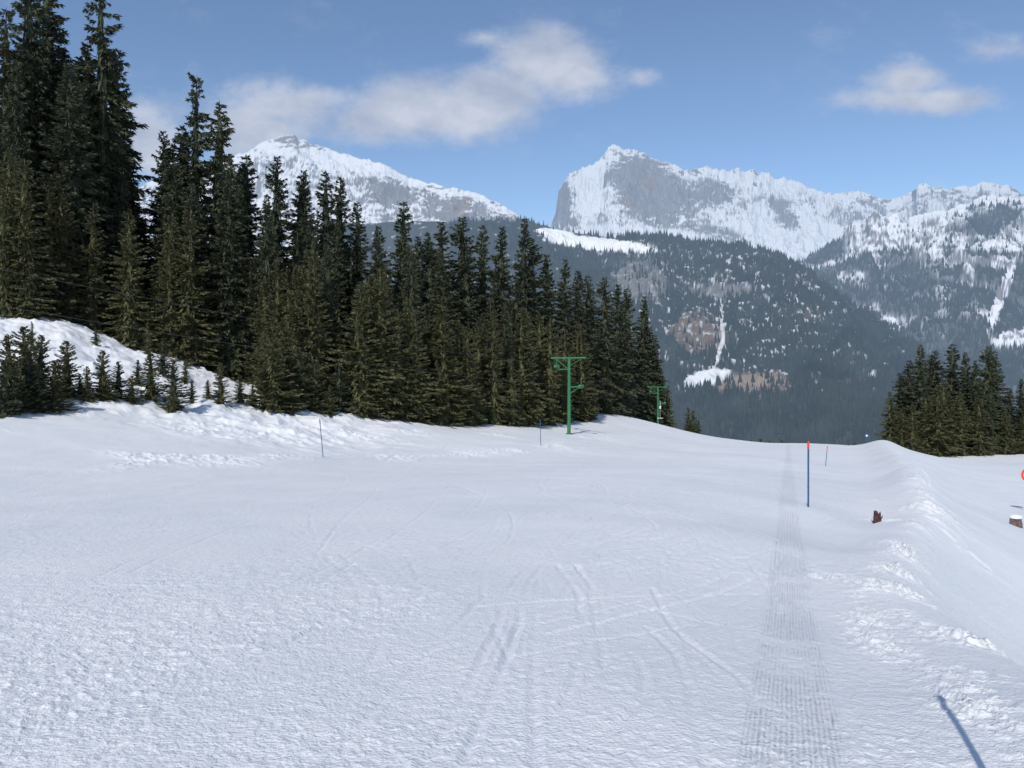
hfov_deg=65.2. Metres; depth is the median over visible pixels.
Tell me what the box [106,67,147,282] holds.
spruce tree
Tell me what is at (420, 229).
hill
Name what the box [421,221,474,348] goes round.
spruce tree
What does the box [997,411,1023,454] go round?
spruce tree
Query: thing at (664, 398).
spruce tree
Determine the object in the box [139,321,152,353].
spruce tree
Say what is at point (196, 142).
spruce tree
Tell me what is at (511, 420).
spruce tree
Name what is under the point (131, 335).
spruce tree
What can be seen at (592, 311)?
spruce tree
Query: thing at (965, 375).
spruce tree
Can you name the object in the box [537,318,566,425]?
spruce tree
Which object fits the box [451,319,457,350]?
spruce tree
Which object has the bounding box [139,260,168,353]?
spruce tree
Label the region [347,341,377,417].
spruce tree
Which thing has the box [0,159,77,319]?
spruce tree
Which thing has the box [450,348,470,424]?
spruce tree
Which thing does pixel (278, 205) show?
spruce tree
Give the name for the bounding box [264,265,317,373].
spruce tree
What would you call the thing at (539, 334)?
spruce tree
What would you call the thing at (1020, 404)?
spruce tree
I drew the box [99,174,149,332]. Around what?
spruce tree
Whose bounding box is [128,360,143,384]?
spruce tree
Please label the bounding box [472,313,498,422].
spruce tree
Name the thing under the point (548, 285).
spruce tree
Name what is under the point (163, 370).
spruce tree
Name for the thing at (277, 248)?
spruce tree
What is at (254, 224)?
spruce tree
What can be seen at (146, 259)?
spruce tree
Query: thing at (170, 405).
spruce tree
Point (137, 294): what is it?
spruce tree
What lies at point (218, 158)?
spruce tree
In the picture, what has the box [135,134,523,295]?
mountain
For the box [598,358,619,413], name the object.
spruce tree
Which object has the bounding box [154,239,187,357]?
spruce tree
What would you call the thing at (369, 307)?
spruce tree
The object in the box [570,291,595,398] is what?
spruce tree
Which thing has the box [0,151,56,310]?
spruce tree
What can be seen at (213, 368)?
spruce tree
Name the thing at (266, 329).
spruce tree
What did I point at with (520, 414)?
spruce tree
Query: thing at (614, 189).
mountain
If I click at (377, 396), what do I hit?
spruce tree
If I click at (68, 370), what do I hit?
spruce tree
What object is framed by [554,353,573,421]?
spruce tree
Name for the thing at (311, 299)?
spruce tree
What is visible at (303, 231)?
spruce tree
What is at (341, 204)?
spruce tree
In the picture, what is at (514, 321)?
spruce tree
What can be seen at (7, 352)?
spruce tree
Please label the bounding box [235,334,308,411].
spruce tree
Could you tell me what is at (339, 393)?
spruce tree
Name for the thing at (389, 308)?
spruce tree
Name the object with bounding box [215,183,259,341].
spruce tree
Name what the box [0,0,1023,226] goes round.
sky
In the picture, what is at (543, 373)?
spruce tree
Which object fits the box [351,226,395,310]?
spruce tree
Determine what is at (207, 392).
spruce tree
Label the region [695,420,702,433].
spruce tree
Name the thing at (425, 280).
spruce tree
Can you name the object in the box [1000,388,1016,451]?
spruce tree
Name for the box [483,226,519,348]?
spruce tree
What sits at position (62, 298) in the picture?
spruce tree
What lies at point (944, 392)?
spruce tree
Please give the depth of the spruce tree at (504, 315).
78.56 m
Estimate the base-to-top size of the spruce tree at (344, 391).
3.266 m
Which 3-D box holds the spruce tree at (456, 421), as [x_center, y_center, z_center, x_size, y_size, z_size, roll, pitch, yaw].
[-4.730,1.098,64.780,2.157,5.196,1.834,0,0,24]
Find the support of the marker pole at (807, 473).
on the ground
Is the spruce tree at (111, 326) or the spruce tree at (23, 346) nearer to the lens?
the spruce tree at (23, 346)
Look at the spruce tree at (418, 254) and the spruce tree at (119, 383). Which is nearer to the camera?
the spruce tree at (119, 383)
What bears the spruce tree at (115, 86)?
on the ground
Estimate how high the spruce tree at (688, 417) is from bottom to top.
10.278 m
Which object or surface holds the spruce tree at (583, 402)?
on the ground
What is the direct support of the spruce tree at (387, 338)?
on the ground
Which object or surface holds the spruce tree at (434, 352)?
on the ground
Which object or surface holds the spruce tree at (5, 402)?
on the ground
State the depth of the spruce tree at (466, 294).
84.04 m
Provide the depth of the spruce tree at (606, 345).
113.30 m
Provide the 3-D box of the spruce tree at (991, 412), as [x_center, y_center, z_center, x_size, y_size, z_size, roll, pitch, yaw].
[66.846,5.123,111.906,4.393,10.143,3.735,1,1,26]
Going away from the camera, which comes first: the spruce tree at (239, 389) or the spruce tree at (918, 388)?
the spruce tree at (239, 389)
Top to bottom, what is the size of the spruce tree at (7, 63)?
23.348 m
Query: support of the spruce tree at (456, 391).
on the ground
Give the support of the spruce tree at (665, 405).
on the ground
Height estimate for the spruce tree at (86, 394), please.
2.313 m
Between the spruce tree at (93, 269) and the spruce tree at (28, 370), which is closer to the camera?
the spruce tree at (28, 370)
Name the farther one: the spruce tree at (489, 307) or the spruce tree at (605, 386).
the spruce tree at (605, 386)
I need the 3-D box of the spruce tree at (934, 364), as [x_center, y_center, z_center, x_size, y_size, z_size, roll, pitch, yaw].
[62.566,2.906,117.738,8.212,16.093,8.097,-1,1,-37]
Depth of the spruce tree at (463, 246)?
85.28 m
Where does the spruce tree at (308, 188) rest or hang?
on the ground
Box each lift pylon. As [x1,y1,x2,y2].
[551,357,585,434]
[650,387,665,423]
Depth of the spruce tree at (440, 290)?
72.97 m
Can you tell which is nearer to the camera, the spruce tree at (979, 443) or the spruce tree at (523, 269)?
the spruce tree at (523, 269)
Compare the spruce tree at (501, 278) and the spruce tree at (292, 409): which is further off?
the spruce tree at (501, 278)
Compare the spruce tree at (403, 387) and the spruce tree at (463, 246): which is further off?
the spruce tree at (463, 246)
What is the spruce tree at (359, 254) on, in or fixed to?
on the ground
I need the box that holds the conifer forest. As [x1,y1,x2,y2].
[448,195,1023,444]
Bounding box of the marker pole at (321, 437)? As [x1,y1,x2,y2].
[319,419,323,457]
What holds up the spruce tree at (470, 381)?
on the ground
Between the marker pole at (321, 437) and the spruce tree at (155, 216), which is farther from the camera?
the spruce tree at (155, 216)
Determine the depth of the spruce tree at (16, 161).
55.97 m
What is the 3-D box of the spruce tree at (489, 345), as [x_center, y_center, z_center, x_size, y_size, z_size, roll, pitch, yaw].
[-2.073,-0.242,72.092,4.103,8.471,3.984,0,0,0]
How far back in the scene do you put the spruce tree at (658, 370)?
139.14 m
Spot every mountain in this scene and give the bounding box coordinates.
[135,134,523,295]
[551,144,1023,260]
[801,194,1023,414]
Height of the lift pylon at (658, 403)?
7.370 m
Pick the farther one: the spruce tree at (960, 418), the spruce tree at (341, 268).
the spruce tree at (960, 418)
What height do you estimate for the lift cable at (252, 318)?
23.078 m
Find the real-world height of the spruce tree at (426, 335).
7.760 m
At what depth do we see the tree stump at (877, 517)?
19.94 m
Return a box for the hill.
[320,221,957,444]
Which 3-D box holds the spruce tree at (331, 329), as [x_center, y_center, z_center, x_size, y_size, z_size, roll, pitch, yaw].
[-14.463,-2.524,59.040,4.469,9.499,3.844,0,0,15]
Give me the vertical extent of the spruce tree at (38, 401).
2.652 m
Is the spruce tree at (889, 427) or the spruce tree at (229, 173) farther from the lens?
the spruce tree at (889, 427)
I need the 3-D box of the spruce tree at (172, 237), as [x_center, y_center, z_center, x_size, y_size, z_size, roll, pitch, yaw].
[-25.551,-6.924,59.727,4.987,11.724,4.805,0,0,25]
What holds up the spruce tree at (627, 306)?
on the ground
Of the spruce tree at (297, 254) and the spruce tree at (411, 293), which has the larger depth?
the spruce tree at (297, 254)
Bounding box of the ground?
[0,316,1023,767]
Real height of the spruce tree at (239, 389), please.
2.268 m
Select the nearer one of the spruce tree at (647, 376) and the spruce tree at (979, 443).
the spruce tree at (979, 443)
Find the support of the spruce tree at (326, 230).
on the ground
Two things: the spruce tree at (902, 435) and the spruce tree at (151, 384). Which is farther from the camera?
the spruce tree at (902, 435)
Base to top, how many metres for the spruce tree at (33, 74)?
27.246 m
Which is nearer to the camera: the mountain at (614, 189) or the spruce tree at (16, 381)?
the spruce tree at (16, 381)
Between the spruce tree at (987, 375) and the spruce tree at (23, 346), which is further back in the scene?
the spruce tree at (987, 375)
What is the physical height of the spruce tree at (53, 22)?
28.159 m
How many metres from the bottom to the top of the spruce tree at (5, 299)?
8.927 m
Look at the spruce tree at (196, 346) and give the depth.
58.64 m
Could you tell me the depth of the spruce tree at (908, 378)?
118.81 m
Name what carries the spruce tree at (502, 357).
on the ground
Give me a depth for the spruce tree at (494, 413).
69.51 m
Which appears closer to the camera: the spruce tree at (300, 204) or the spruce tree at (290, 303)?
the spruce tree at (290, 303)
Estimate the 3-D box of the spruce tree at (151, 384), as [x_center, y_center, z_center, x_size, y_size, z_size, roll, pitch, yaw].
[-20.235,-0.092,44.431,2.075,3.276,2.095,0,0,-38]
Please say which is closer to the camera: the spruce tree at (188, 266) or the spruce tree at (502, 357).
the spruce tree at (188, 266)
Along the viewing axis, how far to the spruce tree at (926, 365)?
121.89 m
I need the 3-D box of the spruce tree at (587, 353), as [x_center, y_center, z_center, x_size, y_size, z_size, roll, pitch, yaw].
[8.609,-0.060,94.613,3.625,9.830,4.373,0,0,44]
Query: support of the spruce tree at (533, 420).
on the ground
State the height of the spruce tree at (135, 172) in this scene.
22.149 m
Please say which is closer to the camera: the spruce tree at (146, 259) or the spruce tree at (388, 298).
the spruce tree at (388, 298)
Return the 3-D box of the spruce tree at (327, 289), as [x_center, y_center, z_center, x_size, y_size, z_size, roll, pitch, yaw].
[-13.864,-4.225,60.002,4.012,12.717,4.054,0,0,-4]
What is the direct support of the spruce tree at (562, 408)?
on the ground
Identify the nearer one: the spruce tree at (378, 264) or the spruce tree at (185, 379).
the spruce tree at (185, 379)
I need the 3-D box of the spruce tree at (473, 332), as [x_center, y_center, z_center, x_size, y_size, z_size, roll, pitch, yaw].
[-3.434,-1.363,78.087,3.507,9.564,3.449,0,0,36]
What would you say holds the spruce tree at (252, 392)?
on the ground
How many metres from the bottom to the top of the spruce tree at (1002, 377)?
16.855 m
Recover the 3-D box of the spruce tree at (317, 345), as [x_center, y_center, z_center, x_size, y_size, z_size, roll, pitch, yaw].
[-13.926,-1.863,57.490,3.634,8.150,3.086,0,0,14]
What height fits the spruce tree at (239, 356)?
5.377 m
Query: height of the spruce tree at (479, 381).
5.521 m
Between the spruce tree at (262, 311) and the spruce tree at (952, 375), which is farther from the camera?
the spruce tree at (952, 375)
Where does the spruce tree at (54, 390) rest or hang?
on the ground
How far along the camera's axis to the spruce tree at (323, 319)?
59.29 m
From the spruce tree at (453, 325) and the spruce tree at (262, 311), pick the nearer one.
the spruce tree at (262, 311)
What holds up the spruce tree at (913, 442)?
on the ground
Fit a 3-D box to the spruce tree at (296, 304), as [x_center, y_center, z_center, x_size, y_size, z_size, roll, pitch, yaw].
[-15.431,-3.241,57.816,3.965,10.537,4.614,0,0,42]
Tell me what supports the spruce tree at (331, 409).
on the ground
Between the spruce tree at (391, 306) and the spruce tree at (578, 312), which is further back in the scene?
the spruce tree at (578, 312)
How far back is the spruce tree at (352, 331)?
69.99 m
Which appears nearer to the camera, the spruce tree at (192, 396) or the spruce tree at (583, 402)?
the spruce tree at (192, 396)
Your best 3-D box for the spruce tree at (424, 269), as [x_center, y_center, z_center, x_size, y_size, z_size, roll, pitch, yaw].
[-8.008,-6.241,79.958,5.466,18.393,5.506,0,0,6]
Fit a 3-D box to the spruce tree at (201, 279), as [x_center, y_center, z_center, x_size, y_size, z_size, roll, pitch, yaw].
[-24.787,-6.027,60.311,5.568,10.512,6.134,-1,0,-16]
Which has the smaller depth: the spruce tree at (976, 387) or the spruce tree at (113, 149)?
the spruce tree at (113, 149)
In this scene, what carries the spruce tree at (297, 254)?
on the ground
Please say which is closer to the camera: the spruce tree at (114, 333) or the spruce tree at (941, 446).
the spruce tree at (114, 333)
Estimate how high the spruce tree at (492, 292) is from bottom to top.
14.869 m
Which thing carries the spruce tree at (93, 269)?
on the ground
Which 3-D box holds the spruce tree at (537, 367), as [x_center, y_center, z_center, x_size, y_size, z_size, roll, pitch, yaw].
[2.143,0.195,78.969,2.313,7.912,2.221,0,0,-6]
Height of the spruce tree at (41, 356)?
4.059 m
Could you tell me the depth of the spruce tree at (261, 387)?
50.74 m
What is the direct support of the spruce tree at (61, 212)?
on the ground
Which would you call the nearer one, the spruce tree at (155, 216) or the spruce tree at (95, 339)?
the spruce tree at (95, 339)
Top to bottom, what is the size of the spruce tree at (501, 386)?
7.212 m
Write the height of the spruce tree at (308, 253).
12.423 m
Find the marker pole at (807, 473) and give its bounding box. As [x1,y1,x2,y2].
[807,441,808,506]
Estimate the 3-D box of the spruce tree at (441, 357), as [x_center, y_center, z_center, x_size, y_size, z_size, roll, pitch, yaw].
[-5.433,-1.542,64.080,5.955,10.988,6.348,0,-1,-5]
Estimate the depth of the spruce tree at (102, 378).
41.85 m
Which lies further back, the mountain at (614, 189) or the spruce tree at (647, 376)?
the mountain at (614, 189)
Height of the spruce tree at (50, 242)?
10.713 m
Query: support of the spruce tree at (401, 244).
on the ground
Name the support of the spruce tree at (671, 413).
on the ground
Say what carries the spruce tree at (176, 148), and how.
on the ground
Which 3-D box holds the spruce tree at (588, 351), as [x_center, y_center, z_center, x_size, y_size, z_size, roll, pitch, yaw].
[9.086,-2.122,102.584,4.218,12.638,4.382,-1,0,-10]
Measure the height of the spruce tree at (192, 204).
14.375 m
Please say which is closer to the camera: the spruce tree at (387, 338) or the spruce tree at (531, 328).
the spruce tree at (387, 338)
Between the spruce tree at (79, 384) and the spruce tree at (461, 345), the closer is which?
the spruce tree at (79, 384)
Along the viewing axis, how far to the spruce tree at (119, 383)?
42.91 m
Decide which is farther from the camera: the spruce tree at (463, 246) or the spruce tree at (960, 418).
the spruce tree at (960, 418)
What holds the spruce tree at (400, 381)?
on the ground
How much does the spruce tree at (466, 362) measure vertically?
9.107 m
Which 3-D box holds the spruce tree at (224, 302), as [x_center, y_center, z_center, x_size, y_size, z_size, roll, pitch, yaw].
[-21.855,-7.995,61.745,7.097,16.144,6.680,0,0,-23]
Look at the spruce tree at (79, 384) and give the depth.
41.93 m
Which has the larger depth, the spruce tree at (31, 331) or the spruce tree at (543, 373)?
the spruce tree at (543, 373)
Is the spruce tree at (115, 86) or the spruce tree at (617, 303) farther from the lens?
the spruce tree at (617, 303)
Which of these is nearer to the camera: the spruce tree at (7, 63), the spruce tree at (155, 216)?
the spruce tree at (7, 63)
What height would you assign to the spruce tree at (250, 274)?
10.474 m
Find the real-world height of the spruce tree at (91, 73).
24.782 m
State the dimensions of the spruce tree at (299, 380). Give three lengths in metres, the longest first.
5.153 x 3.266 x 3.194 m
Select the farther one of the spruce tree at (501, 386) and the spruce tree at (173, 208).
the spruce tree at (501, 386)
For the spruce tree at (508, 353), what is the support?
on the ground
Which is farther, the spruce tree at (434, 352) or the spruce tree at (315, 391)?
the spruce tree at (434, 352)
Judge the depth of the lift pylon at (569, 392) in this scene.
72.88 m
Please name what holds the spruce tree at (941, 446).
on the ground
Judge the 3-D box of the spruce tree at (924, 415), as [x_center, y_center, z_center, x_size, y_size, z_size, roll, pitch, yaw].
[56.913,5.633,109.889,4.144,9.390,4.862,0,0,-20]
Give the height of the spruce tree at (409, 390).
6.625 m
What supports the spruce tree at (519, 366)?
on the ground
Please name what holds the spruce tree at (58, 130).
on the ground
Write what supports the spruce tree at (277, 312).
on the ground
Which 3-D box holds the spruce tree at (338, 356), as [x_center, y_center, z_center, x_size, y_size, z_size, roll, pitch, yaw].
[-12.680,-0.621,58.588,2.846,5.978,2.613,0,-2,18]
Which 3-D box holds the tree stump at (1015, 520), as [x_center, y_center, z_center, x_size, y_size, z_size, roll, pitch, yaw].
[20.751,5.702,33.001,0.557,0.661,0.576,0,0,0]
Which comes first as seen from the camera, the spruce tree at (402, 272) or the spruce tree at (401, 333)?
the spruce tree at (401, 333)
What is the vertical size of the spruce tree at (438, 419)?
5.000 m
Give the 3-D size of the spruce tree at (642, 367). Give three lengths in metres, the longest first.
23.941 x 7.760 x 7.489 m
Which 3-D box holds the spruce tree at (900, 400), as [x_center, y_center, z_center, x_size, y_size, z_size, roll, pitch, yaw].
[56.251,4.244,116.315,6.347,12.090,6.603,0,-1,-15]
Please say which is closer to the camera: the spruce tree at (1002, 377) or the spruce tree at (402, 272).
the spruce tree at (402, 272)
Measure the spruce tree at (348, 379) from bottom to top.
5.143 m
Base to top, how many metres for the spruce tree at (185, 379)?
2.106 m
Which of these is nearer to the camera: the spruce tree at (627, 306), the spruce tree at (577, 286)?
the spruce tree at (577, 286)
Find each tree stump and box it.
[871,510,882,523]
[1009,514,1022,527]
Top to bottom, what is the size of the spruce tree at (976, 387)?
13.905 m
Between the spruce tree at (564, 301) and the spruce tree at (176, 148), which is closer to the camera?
the spruce tree at (176, 148)
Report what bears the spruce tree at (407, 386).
on the ground
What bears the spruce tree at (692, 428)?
on the ground
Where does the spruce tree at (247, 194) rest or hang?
on the ground
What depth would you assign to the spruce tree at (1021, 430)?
112.92 m
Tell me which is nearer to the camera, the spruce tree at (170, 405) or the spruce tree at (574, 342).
the spruce tree at (170, 405)
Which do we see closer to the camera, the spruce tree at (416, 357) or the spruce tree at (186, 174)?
the spruce tree at (416, 357)
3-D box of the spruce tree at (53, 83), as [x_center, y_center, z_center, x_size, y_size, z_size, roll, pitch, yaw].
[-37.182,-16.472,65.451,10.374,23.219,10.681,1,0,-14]
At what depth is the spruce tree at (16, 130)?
58.23 m
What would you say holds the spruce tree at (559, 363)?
on the ground
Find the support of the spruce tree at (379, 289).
on the ground
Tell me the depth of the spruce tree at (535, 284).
93.70 m
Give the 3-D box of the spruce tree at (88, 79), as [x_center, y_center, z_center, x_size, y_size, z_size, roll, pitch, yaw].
[-34.618,-16.073,65.394,8.899,24.077,10.663,0,0,-30]
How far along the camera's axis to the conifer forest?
1595.59 m
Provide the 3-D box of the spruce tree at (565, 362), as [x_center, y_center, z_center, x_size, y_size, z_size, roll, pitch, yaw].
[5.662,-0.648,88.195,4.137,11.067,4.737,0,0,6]
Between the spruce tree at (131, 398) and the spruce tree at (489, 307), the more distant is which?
the spruce tree at (489, 307)
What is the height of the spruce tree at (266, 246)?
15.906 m
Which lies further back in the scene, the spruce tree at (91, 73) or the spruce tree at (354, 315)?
the spruce tree at (91, 73)
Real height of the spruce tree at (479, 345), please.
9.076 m
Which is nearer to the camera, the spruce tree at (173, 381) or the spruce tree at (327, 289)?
the spruce tree at (173, 381)
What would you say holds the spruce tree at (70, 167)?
on the ground
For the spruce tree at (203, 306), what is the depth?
61.00 m
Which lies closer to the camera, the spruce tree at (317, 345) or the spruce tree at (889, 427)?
the spruce tree at (317, 345)
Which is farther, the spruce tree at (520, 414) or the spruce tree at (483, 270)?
the spruce tree at (483, 270)
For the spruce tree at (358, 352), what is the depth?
56.80 m
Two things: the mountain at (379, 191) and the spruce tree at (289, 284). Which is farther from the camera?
the mountain at (379, 191)
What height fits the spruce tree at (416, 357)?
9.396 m
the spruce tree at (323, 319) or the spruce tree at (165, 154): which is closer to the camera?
the spruce tree at (323, 319)
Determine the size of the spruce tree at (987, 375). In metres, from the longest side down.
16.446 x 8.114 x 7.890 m
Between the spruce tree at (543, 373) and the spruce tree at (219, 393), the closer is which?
the spruce tree at (219, 393)
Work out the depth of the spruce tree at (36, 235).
57.48 m
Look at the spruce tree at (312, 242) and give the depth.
64.66 m
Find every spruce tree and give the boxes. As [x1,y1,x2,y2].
[0,0,60,212]
[0,9,41,206]
[0,62,46,226]
[0,147,47,296]
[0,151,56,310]
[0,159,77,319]
[0,190,34,316]
[0,334,35,413]
[0,360,22,417]
[1,326,48,404]
[8,361,33,414]
[10,0,91,195]
[17,351,47,413]
[26,321,36,350]
[27,367,55,413]
[29,63,121,327]
[31,201,44,259]
[31,334,57,402]
[33,182,80,317]
[35,44,77,173]
[36,174,104,324]
[40,359,81,412]
[44,60,121,325]
[47,255,78,321]
[47,340,91,398]
[51,40,143,320]
[64,203,119,333]
[72,0,151,304]
[74,366,98,403]
[75,373,83,394]
[76,52,96,91]
[89,350,121,401]
[90,328,104,346]
[94,57,157,324]
[96,208,162,348]
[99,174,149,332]
[100,379,118,401]
[104,292,118,335]
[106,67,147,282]
[106,239,145,341]
[109,361,131,399]
[114,272,152,344]
[122,139,152,241]
[123,375,144,404]
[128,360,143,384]
[133,202,150,264]
[134,353,166,402]
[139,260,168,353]
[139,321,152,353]
[140,130,184,322]
[140,151,182,321]
[142,215,195,352]
[143,157,200,330]
[143,210,225,365]
[148,341,178,378]
[149,236,221,364]
[152,360,196,410]
[154,125,198,220]
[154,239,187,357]
[158,71,219,308]
[163,385,181,412]
[175,185,218,353]
[179,136,200,204]
[181,360,190,383]
[183,379,199,402]
[189,326,202,365]
[195,101,252,323]
[196,284,214,369]
[198,177,260,378]
[201,380,213,398]
[204,320,229,375]
[206,158,254,380]
[209,363,235,406]
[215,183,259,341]
[224,259,259,380]
[231,375,249,404]
[235,193,287,380]
[235,328,253,379]
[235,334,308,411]
[236,154,262,297]
[236,164,257,270]
[238,275,274,385]
[247,363,283,409]
[249,385,258,405]
[250,262,291,379]
[251,321,309,409]
[252,210,286,317]
[255,156,295,302]
[256,326,269,374]
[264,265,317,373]
[276,268,323,383]
[281,347,318,411]
[281,379,303,414]
[282,175,318,285]
[282,227,306,307]
[282,268,295,365]
[284,170,319,271]
[285,214,337,341]
[286,251,352,404]
[287,251,334,369]
[290,217,308,304]
[301,302,336,404]
[303,359,335,413]
[309,170,352,365]
[316,288,338,397]
[318,245,349,383]
[319,385,340,416]
[320,285,406,417]
[321,306,337,371]
[321,360,356,412]
[324,222,352,355]
[327,336,349,406]
[329,177,364,309]
[341,248,362,347]
[342,281,367,373]
[343,374,350,412]
[344,202,372,311]
[345,349,354,412]
[346,276,402,407]
[346,284,361,381]
[347,267,402,419]
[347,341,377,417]
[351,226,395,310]
[364,237,393,311]
[367,295,411,419]
[372,378,389,418]
[373,269,407,417]
[375,284,395,335]
[385,310,407,406]
[387,201,422,337]
[388,287,403,340]
[389,309,424,422]
[389,326,414,419]
[392,343,419,421]
[395,246,424,346]
[398,242,432,419]
[400,297,437,421]
[403,310,446,423]
[403,342,424,422]
[412,235,424,311]
[416,232,436,334]
[416,241,436,341]
[420,252,462,348]
[420,329,433,418]
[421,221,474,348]
[421,298,479,425]
[423,257,464,356]
[427,323,452,402]
[429,367,449,425]
[447,217,490,341]
[447,348,466,425]
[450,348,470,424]
[450,366,467,425]
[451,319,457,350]
[452,321,480,419]
[455,251,481,358]
[455,323,465,354]
[457,323,490,425]
[459,353,488,425]
[469,322,480,364]
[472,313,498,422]
[472,326,501,417]
[473,225,495,318]
[473,364,493,423]
[479,310,516,424]
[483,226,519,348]
[483,296,501,359]
[484,282,502,339]
[485,335,508,405]
[496,302,515,367]
[496,351,507,420]
[497,341,505,389]
[500,279,533,364]
[500,325,527,423]
[501,357,523,426]
[509,217,545,346]
[510,308,546,425]
[514,375,528,426]
[517,308,548,426]
[519,238,573,398]
[527,311,536,369]
[530,312,556,423]
[532,347,542,423]
[537,254,574,385]
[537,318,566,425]
[541,371,556,422]
[552,259,586,371]
[552,333,566,423]
[553,329,581,422]
[553,374,571,423]
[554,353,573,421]
[567,271,610,410]
[567,324,603,419]
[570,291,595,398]
[570,331,601,421]
[581,275,616,411]
[581,319,600,402]
[582,344,600,420]
[593,275,636,413]
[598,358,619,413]
[609,284,644,417]
[620,289,654,418]
[632,296,661,421]
[637,317,669,422]
[646,334,670,426]
[656,364,671,423]
[661,376,672,427]
[663,385,677,427]
[683,408,691,430]
[685,411,698,432]
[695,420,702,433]
[874,392,908,443]
[880,374,911,439]
[887,411,909,449]
[894,360,915,419]
[896,344,935,444]
[901,404,924,452]
[915,392,937,453]
[916,385,962,457]
[923,364,930,394]
[925,350,944,408]
[931,379,966,454]
[938,344,962,429]
[945,391,979,455]
[949,352,986,452]
[963,360,999,454]
[967,398,997,455]
[977,346,1018,453]
[981,385,1005,454]
[983,351,1015,441]
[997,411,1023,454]
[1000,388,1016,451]
[1009,379,1023,453]
[1014,410,1023,453]
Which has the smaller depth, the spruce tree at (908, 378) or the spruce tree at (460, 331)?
the spruce tree at (460, 331)
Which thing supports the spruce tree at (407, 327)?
on the ground
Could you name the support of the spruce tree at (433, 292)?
on the ground
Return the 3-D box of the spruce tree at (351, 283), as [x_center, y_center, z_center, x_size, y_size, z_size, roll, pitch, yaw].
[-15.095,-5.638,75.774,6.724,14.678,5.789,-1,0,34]
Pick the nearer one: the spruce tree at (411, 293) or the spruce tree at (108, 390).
the spruce tree at (108, 390)
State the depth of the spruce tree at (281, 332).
52.71 m

